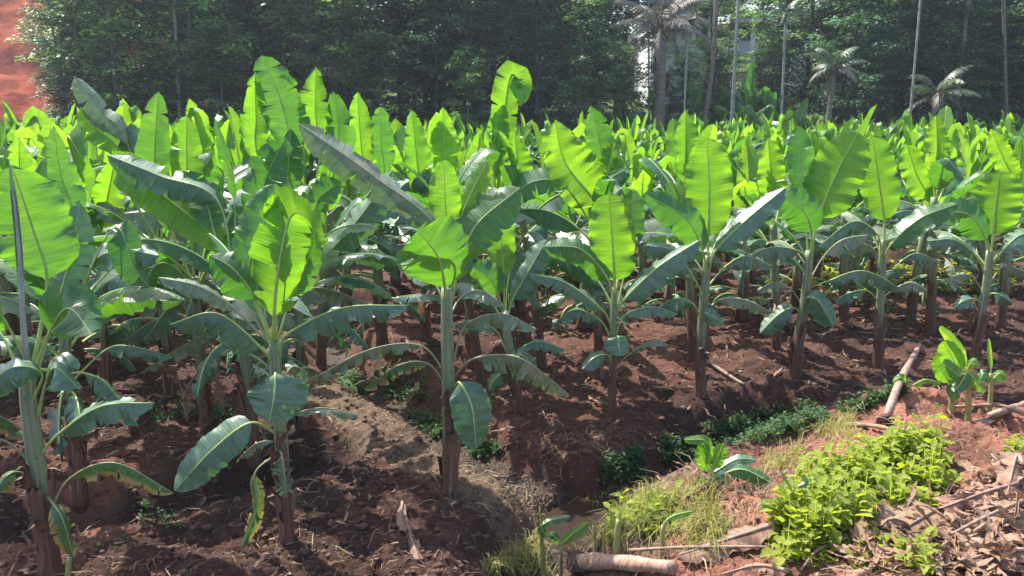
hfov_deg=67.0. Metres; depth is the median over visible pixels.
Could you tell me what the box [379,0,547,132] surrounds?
tree
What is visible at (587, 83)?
tree
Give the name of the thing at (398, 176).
banana plant
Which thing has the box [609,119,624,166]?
banana plant
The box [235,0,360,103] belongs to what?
tree
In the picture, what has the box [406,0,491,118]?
tree
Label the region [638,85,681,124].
wild banana
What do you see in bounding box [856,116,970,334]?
banana plant
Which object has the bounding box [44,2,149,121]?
tree
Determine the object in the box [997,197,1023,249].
banana plant
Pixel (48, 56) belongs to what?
tree
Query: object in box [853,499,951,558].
dry banana leaf
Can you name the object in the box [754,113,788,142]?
banana plant
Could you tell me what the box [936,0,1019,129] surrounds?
tree
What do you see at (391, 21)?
tree
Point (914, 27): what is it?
tree
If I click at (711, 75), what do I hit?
areca palm
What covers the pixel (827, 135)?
banana plant
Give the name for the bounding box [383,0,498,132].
tree
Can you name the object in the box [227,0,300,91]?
tree
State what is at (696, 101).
wild banana
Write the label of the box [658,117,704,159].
banana plant
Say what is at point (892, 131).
banana plant
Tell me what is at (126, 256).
banana plant
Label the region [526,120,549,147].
banana plant
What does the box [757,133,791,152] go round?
banana plant
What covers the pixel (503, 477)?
fallen stick
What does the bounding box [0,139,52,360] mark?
banana plant
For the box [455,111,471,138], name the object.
banana plant
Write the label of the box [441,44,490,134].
tree
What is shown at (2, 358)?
banana plant
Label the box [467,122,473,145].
banana plant
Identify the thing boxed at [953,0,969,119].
areca palm
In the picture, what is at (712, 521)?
yellow grass
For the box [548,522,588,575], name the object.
banana shoot
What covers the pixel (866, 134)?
banana plant
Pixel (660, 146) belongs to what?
banana plant
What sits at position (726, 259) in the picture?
banana plant
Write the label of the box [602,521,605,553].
cut banana shoot
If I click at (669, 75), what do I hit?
areca palm
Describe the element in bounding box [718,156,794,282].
banana plant
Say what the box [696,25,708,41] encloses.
window
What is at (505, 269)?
banana plant
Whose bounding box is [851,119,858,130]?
banana plant
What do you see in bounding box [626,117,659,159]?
banana plant
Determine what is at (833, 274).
field weeds
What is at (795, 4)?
tree
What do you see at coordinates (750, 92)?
wild banana
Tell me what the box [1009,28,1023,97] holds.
tree
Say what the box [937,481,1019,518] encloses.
dry banana leaf
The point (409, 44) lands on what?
tree
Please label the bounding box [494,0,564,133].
tree
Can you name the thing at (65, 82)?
tree
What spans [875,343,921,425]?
fallen log
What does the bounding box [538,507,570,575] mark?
banana shoot
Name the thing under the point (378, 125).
banana plant
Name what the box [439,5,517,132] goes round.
tree
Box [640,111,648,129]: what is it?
banana plant
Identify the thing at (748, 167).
banana plant
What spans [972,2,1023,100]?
tree
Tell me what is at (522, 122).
banana plant
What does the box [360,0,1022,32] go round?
sky
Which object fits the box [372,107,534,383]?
banana plant
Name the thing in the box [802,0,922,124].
tree
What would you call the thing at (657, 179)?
banana plant
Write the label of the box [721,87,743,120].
wild banana
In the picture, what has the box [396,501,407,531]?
dry banana leaf
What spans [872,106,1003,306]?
banana plant
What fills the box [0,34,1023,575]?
ground
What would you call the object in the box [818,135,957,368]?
banana plant
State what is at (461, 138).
banana plant
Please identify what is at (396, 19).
tree
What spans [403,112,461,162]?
banana plant
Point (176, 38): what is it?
areca palm
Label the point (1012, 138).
banana plant
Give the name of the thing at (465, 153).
banana plant
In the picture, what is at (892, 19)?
tree
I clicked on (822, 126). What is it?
banana plant
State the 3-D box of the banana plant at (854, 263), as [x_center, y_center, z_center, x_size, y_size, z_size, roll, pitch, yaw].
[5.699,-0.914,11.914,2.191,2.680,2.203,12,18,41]
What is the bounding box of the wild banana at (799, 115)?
[787,98,822,128]
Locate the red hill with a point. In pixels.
(16, 89)
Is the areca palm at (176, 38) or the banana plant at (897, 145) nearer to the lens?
the banana plant at (897, 145)
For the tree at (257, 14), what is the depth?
47.89 m
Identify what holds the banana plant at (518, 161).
on the ground at (570, 484)
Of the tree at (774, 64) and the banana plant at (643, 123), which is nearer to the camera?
the banana plant at (643, 123)
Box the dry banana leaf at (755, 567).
[720,562,790,575]
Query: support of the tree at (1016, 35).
on the ground at (570, 484)
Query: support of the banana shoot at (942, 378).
on the ground at (570, 484)
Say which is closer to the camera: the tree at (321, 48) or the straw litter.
the straw litter
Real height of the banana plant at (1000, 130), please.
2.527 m
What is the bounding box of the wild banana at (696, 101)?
[674,78,711,121]
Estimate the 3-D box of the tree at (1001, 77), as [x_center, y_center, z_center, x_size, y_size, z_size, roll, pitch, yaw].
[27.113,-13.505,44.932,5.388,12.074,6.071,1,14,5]
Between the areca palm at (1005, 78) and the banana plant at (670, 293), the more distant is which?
the areca palm at (1005, 78)
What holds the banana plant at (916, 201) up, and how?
on the ground at (570, 484)
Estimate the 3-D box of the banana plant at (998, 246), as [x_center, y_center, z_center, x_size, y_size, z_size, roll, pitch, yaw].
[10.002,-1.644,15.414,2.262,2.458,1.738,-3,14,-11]
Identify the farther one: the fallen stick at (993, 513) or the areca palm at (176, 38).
the areca palm at (176, 38)
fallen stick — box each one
[496,472,516,478]
[628,545,768,551]
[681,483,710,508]
[708,360,744,385]
[800,535,853,570]
[847,422,899,432]
[951,498,1023,534]
[955,403,1023,415]
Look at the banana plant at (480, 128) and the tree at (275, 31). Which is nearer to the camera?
the banana plant at (480, 128)
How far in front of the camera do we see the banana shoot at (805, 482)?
4.86 m
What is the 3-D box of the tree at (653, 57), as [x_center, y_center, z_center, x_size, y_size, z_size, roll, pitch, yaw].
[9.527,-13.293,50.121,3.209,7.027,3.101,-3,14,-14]
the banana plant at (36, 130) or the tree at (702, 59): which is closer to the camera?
the banana plant at (36, 130)
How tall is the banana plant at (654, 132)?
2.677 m
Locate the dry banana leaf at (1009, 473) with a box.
[994,452,1023,493]
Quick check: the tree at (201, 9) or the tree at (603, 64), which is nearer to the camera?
the tree at (201, 9)
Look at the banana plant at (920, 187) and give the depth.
10.90 m
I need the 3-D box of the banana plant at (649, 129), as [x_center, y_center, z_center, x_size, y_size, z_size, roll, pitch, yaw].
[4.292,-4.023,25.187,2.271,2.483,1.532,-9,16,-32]
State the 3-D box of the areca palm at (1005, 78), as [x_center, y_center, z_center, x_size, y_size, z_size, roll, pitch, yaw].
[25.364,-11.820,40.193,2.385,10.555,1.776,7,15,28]
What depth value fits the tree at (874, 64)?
51.94 m
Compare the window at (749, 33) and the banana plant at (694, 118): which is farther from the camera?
the window at (749, 33)
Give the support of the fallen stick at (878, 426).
on the ground at (570, 484)
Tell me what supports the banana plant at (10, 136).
on the ground at (570, 484)
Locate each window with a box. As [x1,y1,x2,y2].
[667,30,676,41]
[693,6,708,19]
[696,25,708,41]
[733,28,747,40]
[746,28,760,40]
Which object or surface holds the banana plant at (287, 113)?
on the ground at (570, 484)
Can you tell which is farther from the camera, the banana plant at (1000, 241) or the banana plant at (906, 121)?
the banana plant at (906, 121)
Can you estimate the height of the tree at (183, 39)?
8.931 m
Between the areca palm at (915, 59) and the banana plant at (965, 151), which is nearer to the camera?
the banana plant at (965, 151)
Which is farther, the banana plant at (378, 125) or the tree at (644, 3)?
the tree at (644, 3)
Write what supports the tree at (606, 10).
on the ground at (570, 484)
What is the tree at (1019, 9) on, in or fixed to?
on the ground at (570, 484)
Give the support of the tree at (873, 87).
on the ground at (570, 484)
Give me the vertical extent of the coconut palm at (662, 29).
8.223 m
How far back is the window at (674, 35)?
57.17 m
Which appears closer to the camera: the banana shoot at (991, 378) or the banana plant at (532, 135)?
the banana shoot at (991, 378)
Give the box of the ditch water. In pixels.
[536,496,626,562]
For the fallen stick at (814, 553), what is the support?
on the ground at (570, 484)
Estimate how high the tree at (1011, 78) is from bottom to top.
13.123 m
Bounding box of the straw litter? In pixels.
[0,288,1023,575]
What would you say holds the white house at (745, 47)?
on the ground at (570, 484)
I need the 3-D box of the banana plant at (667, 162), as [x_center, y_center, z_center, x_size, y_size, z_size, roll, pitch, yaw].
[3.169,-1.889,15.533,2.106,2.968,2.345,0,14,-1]
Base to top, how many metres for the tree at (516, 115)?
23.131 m
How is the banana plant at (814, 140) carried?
on the ground at (570, 484)
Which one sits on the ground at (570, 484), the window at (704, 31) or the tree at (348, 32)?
the tree at (348, 32)
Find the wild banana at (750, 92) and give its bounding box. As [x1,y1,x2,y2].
[713,59,779,127]
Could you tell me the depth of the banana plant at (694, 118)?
20.69 m
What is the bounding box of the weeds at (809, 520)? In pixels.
[603,402,1023,575]
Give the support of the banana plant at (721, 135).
on the ground at (570, 484)
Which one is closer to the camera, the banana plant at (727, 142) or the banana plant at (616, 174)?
the banana plant at (616, 174)
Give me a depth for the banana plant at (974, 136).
19.32 m
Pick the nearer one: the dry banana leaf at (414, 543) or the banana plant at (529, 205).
the dry banana leaf at (414, 543)
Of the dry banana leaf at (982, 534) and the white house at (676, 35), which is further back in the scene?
the white house at (676, 35)
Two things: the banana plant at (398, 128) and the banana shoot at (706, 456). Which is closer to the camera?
the banana shoot at (706, 456)
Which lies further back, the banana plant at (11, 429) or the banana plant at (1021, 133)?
the banana plant at (1021, 133)
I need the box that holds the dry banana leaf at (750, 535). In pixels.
[678,522,774,563]
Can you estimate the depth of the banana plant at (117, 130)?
8.04 m
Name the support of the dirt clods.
on the ground at (570, 484)
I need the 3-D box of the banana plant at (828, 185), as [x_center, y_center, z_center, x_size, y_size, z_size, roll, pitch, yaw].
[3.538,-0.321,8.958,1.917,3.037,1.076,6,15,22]
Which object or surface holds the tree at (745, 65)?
on the ground at (570, 484)
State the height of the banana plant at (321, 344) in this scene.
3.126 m
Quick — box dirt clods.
[0,276,1023,575]
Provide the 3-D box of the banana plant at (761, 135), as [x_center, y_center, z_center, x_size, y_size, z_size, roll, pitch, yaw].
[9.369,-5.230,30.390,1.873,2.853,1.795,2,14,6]
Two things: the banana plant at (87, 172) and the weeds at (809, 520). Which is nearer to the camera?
the weeds at (809, 520)
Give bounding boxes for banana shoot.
[63,554,71,575]
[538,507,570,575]
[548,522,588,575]
[592,522,596,551]
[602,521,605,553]
[613,514,621,554]
[660,510,692,559]
[684,435,755,483]
[725,464,770,486]
[759,503,778,512]
[782,469,808,506]
[893,373,940,392]
[931,353,959,413]
[937,326,985,421]
[978,339,1007,411]
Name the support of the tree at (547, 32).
on the ground at (570, 484)
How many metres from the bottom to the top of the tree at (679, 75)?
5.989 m
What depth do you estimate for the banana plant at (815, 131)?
22.24 m
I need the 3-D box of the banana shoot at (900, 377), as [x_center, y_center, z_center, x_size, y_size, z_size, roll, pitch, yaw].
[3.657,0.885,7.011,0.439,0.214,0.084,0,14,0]
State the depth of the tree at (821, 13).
48.77 m
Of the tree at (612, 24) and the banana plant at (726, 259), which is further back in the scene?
the tree at (612, 24)
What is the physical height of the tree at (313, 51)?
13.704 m
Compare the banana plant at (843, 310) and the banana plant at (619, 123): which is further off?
the banana plant at (619, 123)
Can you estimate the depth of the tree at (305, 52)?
47.10 m
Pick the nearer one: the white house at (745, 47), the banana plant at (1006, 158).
the banana plant at (1006, 158)
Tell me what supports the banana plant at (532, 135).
on the ground at (570, 484)
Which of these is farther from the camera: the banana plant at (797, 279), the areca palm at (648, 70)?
the areca palm at (648, 70)
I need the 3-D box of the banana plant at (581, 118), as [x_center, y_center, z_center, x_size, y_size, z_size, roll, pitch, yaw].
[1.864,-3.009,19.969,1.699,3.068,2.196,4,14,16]
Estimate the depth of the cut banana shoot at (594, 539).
5.65 m
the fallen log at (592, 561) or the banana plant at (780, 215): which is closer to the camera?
the fallen log at (592, 561)
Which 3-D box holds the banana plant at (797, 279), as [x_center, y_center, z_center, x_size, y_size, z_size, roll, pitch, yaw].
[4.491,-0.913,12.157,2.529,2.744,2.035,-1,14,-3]
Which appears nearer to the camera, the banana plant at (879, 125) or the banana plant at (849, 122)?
the banana plant at (849, 122)
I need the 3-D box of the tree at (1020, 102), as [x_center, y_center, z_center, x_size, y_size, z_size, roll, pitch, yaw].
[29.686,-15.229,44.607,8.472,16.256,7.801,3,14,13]
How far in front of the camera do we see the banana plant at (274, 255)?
5.22 m
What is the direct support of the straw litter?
on the ground at (570, 484)
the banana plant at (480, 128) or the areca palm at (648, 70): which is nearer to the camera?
the banana plant at (480, 128)
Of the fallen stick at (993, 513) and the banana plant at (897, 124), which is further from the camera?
the banana plant at (897, 124)
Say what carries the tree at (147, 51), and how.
on the ground at (570, 484)
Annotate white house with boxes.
[631,0,728,103]
[717,14,774,87]
[757,12,823,99]
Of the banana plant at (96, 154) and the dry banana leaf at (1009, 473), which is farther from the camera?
the banana plant at (96, 154)
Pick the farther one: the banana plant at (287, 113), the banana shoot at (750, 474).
the banana plant at (287, 113)
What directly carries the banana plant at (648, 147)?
on the ground at (570, 484)
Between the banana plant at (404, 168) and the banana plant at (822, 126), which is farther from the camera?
the banana plant at (822, 126)
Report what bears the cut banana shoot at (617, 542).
on the ground at (570, 484)
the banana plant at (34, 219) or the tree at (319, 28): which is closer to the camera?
the banana plant at (34, 219)
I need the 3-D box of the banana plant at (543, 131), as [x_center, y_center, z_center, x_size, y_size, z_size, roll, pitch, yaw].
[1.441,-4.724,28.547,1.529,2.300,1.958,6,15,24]
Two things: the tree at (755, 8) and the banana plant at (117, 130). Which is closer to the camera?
the banana plant at (117, 130)
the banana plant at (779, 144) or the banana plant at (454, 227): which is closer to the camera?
the banana plant at (454, 227)
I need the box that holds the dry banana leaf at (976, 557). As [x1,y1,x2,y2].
[957,536,1023,573]
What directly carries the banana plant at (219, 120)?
on the ground at (570, 484)
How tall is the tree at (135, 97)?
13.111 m
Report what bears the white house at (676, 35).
on the ground at (570, 484)
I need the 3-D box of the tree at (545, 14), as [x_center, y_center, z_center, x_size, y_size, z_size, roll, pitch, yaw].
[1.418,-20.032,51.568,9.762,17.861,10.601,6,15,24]
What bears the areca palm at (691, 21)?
on the ground at (570, 484)
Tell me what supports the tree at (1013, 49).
on the ground at (570, 484)
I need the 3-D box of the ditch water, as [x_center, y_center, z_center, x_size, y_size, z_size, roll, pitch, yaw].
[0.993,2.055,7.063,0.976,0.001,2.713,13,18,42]
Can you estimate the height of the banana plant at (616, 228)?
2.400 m
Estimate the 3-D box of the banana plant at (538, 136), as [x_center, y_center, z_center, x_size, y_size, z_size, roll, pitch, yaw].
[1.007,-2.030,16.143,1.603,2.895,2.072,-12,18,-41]
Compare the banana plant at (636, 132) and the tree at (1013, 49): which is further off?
the tree at (1013, 49)
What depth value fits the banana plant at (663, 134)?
31.13 m
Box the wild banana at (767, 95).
[741,86,778,127]
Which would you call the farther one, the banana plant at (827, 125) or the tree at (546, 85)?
the tree at (546, 85)
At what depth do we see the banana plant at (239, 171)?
11.08 m
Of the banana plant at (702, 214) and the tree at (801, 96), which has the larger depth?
the tree at (801, 96)
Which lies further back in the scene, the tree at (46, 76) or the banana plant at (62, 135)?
the tree at (46, 76)
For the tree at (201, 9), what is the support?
on the ground at (570, 484)
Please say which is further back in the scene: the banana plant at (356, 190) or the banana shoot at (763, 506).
the banana plant at (356, 190)
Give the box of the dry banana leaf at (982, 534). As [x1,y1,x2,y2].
[955,509,1023,550]
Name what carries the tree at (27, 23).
on the ground at (570, 484)
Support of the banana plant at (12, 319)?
on the ground at (570, 484)
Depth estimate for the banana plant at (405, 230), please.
9.12 m
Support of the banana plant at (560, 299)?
on the ground at (570, 484)
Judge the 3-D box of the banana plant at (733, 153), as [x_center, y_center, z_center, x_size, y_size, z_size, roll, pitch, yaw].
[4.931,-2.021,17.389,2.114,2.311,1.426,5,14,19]
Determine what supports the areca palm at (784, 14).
on the ground at (570, 484)
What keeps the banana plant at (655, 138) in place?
on the ground at (570, 484)
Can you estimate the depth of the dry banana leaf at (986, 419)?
6.60 m
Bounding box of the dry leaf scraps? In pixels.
[0,289,1023,575]
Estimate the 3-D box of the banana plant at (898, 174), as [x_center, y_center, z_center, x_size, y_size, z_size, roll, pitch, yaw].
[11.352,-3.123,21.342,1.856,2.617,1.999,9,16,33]
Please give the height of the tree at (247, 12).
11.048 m
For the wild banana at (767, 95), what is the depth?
39.72 m
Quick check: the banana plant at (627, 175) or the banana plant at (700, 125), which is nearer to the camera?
the banana plant at (627, 175)
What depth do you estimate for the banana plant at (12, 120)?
19.54 m
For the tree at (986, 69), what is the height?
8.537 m
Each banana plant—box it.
[0,119,40,157]
[0,124,149,343]
[0,125,185,512]
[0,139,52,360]
[0,143,38,307]
[0,146,39,335]
[0,151,138,377]
[0,163,172,575]
[0,163,183,395]
[0,253,15,360]
[0,330,23,439]
[1,100,37,163]
[4,113,10,142]
[8,123,37,146]
[22,106,72,163]
[32,130,55,168]
[33,107,88,161]
[33,112,44,137]
[50,117,60,126]
[56,125,87,186]
[60,103,75,134]
[62,124,73,134]
[64,130,138,282]
[72,76,234,395]
[77,99,289,373]
[85,98,147,235]
[86,91,264,427]
[91,118,228,267]
[104,125,265,333]
[107,117,326,471]
[158,184,408,549]
[176,116,229,274]
[206,105,307,279]
[207,114,223,156]
[213,55,397,430]
[223,126,251,198]
[262,130,271,140]
[280,141,322,186]
[291,155,383,371]
[299,123,569,495]
[304,165,358,251]
[316,92,431,346]
[316,118,416,286]
[328,174,402,317]
[344,139,432,261]
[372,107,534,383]
[380,133,537,368]
[382,152,476,309]
[383,110,456,341]
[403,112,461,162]
[403,151,409,175]
[404,123,426,137]
[452,223,564,412]
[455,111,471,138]
[456,60,552,342]
[457,124,489,137]
[458,130,463,148]
[458,133,471,151]
[462,131,479,159]
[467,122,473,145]
[483,132,534,153]
[484,124,582,258]
[487,181,554,309]
[497,130,562,369]
[514,106,684,379]
[520,113,537,156]
[520,119,548,157]
[521,171,630,277]
[523,123,675,332]
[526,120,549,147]
[528,189,699,416]
[531,120,547,237]
[534,129,545,147]
[535,136,625,297]
[575,127,663,273]
[576,110,583,216]
[608,149,675,291]
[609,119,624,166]
[610,128,629,190]
[616,117,624,153]
[618,136,658,189]
[619,115,661,198]
[619,176,749,322]
[623,128,663,167]
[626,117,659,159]
[626,119,679,244]
[627,124,716,289]
[627,161,658,187]
[636,110,774,362]
[636,125,664,157]
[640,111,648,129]
[643,139,786,397]
[647,118,666,159]
[652,110,687,158]
[655,113,695,185]
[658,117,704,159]
[660,122,666,151]
[696,138,853,329]
[717,130,740,156]
[717,135,733,153]
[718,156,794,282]
[720,142,755,262]
[725,118,762,205]
[726,117,764,144]
[729,147,881,314]
[729,148,744,209]
[733,126,904,379]
[738,137,849,350]
[751,118,771,154]
[754,113,776,147]
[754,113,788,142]
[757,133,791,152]
[760,114,782,149]
[774,155,789,268]
[776,127,784,153]
[777,136,785,160]
[778,131,858,283]
[781,120,831,150]
[797,120,906,327]
[809,129,818,140]
[818,122,837,137]
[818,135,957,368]
[819,126,842,148]
[820,151,941,307]
[821,117,853,262]
[832,122,949,279]
[850,104,876,207]
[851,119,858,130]
[854,124,870,207]
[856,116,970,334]
[866,144,1020,325]
[867,123,902,159]
[869,126,981,275]
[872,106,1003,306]
[876,122,904,151]
[881,117,903,147]
[892,112,917,179]
[892,136,904,163]
[894,126,924,200]
[895,126,923,203]
[905,141,981,201]
[906,183,922,248]
[916,132,984,265]
[927,171,1023,356]
[937,160,1023,292]
[946,129,1023,327]
[952,118,981,164]
[957,113,1017,170]
[959,123,980,163]
[981,127,988,162]
[990,167,1023,266]
[992,187,1023,282]
[995,119,1018,135]
[996,124,1012,136]
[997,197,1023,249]
[1004,112,1023,149]
[1019,124,1023,135]
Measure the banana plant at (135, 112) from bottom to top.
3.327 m
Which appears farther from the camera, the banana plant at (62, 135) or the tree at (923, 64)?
the tree at (923, 64)
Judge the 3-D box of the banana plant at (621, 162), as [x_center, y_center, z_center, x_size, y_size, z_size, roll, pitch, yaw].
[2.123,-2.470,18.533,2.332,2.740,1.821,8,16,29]
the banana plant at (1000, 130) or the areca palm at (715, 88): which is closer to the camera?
the banana plant at (1000, 130)
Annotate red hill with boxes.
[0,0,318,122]
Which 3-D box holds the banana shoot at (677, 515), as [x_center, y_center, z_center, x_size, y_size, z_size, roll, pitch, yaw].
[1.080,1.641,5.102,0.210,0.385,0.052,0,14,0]
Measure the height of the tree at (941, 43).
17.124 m
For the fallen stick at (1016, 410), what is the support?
on the ground at (570, 484)
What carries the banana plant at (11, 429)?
on the ground at (570, 484)
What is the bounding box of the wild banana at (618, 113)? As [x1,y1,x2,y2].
[600,81,635,127]
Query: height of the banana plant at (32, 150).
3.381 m
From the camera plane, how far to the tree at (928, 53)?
53.68 m
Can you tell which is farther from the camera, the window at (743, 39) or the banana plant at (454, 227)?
the window at (743, 39)
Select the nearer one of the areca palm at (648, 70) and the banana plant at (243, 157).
the banana plant at (243, 157)
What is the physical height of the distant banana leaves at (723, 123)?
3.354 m
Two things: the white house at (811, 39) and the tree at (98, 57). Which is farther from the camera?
the white house at (811, 39)
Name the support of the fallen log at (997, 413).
on the ground at (570, 484)
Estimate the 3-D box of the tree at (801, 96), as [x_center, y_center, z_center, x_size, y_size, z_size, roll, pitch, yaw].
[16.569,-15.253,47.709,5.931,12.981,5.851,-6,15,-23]
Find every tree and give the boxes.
[5,0,101,104]
[14,0,150,115]
[18,0,156,128]
[18,0,170,85]
[20,8,93,125]
[28,0,171,108]
[30,0,139,88]
[34,0,186,123]
[40,36,114,118]
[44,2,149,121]
[79,0,222,120]
[89,0,260,120]
[111,0,220,115]
[122,0,222,109]
[124,1,168,92]
[135,0,295,124]
[151,2,234,124]
[160,0,250,115]
[162,0,264,129]
[184,18,262,127]
[197,0,281,80]
[201,0,331,114]
[201,0,401,101]
[210,0,305,106]
[219,0,305,73]
[219,0,317,106]
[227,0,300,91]
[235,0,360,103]
[255,0,376,102]
[267,2,405,102]
[276,8,366,101]
[279,5,383,101]
[286,0,394,111]
[296,0,419,124]
[304,0,400,117]
[345,48,403,123]
[346,0,462,123]
[355,0,444,121]
[367,0,487,126]
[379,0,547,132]
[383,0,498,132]
[385,0,512,96]
[391,2,461,99]
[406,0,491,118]
[415,0,513,118]
[426,0,551,127]
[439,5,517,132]
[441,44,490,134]
[459,1,601,104]
[464,0,608,133]
[487,0,608,116]
[488,4,623,115]
[489,0,610,118]
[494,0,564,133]
[494,0,589,165]
[507,0,654,134]
[514,0,620,134]
[532,0,616,148]
[549,0,659,109]
[553,4,630,111]
[570,41,649,132]
[594,0,672,119]
[599,2,630,50]
[630,33,676,123]
[665,84,683,123]
[666,42,703,117]
[673,0,750,124]
[687,0,754,114]
[693,42,741,124]
[695,29,731,123]
[723,0,801,113]
[725,0,785,49]
[738,0,855,128]
[741,0,827,115]
[744,29,809,117]
[765,0,822,44]
[772,0,916,122]
[785,0,876,124]
[799,0,889,111]
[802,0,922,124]
[807,0,948,123]
[826,3,933,120]
[831,0,947,125]
[838,0,962,119]
[849,19,911,125]
[865,0,972,116]
[877,0,1022,120]
[878,0,958,124]
[886,0,1009,127]
[894,0,1023,130]
[912,1,945,89]
[930,0,1023,128]
[933,25,1021,115]
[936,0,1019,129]
[939,0,1023,122]
[950,5,1023,127]
[968,0,1023,113]
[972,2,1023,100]
[977,0,1023,129]
[1001,6,1023,111]
[1007,8,1023,52]
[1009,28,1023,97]
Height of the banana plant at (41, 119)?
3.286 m
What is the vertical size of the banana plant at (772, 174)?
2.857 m
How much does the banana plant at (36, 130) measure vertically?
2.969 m
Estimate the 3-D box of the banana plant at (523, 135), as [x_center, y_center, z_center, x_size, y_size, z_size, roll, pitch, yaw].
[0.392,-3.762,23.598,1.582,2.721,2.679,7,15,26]
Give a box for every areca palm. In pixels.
[172,0,181,115]
[646,65,683,127]
[647,0,649,124]
[672,11,702,111]
[702,0,718,123]
[713,0,717,123]
[730,0,739,123]
[767,0,804,114]
[909,0,921,115]
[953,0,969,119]
[1002,0,1008,116]
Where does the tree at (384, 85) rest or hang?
on the ground at (570, 484)
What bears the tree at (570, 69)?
on the ground at (570, 484)
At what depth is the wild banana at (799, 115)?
37.95 m
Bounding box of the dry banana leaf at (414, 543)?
[403,513,422,561]
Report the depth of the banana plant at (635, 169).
14.52 m
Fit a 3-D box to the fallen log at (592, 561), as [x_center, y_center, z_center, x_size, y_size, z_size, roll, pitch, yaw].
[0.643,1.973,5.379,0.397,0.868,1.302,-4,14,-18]
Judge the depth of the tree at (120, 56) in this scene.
37.42 m
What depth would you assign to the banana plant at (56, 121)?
25.23 m
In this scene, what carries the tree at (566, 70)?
on the ground at (570, 484)
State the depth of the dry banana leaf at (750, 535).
4.87 m
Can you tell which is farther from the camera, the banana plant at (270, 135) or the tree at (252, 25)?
the tree at (252, 25)
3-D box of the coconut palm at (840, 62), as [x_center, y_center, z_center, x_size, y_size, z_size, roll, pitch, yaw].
[16.167,-9.109,38.959,2.760,5.844,3.147,10,17,35]
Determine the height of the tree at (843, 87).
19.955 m
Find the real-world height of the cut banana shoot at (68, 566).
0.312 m
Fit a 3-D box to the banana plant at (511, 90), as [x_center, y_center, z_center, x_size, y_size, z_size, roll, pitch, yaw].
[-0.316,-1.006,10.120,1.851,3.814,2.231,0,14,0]
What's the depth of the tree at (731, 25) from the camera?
53.15 m
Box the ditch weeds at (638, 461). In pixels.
[118,360,911,532]
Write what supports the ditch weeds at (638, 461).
on the ground at (570, 484)
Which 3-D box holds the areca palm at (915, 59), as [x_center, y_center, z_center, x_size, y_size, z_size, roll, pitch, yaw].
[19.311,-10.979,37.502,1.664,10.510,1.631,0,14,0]
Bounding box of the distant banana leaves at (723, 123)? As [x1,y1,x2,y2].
[56,110,1023,172]
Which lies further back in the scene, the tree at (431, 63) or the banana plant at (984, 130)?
the tree at (431, 63)
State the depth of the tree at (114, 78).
32.62 m
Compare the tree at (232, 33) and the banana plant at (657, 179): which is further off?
the tree at (232, 33)
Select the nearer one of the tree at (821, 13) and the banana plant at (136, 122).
the banana plant at (136, 122)
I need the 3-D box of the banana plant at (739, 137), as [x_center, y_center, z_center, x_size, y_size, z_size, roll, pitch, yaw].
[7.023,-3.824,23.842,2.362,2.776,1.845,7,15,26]
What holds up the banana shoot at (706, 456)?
on the ground at (570, 484)
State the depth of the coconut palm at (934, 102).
37.60 m
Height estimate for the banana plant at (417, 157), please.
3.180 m
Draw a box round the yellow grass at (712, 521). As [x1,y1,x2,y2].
[480,400,866,575]
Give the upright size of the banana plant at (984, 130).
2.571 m
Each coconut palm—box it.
[610,0,711,160]
[803,46,867,121]
[904,65,980,116]
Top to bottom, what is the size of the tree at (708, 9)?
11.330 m
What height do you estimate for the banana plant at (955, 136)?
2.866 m
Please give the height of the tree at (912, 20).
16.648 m
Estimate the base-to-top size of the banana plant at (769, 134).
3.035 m
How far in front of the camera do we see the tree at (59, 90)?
35.06 m
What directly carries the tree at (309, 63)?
on the ground at (570, 484)
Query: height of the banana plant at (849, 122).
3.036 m
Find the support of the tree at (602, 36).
on the ground at (570, 484)
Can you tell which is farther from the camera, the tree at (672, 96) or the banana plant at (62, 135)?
the tree at (672, 96)
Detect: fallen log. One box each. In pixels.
[555,541,678,574]
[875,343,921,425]
[987,401,1023,418]
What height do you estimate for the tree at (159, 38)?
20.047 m
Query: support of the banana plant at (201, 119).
on the ground at (570, 484)
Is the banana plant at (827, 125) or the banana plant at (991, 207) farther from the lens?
the banana plant at (827, 125)
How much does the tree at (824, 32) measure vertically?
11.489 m
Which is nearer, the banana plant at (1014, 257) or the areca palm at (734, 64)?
the banana plant at (1014, 257)
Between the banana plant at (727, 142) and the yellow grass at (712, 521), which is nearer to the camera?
the yellow grass at (712, 521)
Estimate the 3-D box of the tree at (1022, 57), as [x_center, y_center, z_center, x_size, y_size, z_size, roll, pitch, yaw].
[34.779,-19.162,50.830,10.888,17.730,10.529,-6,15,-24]
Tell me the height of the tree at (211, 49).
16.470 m
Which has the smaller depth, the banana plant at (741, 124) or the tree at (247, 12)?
the banana plant at (741, 124)
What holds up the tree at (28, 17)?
on the ground at (570, 484)
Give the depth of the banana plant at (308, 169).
16.05 m
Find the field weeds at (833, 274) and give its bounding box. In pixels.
[814,254,1018,296]
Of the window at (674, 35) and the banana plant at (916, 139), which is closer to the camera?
the banana plant at (916, 139)
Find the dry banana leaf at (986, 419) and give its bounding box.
[970,410,1011,423]
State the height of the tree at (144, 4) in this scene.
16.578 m
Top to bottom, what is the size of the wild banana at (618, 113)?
4.406 m
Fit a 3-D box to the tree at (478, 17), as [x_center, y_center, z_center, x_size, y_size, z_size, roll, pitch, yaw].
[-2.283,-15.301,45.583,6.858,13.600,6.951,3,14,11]
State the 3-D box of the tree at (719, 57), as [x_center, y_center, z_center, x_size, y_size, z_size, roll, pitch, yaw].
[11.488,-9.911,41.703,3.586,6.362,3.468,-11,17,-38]
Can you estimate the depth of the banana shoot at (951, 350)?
6.65 m
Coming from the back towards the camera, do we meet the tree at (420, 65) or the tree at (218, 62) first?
the tree at (420, 65)
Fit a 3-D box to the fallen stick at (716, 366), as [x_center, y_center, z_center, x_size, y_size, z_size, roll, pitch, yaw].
[2.553,1.010,9.224,0.053,0.093,0.696,-5,14,-19]

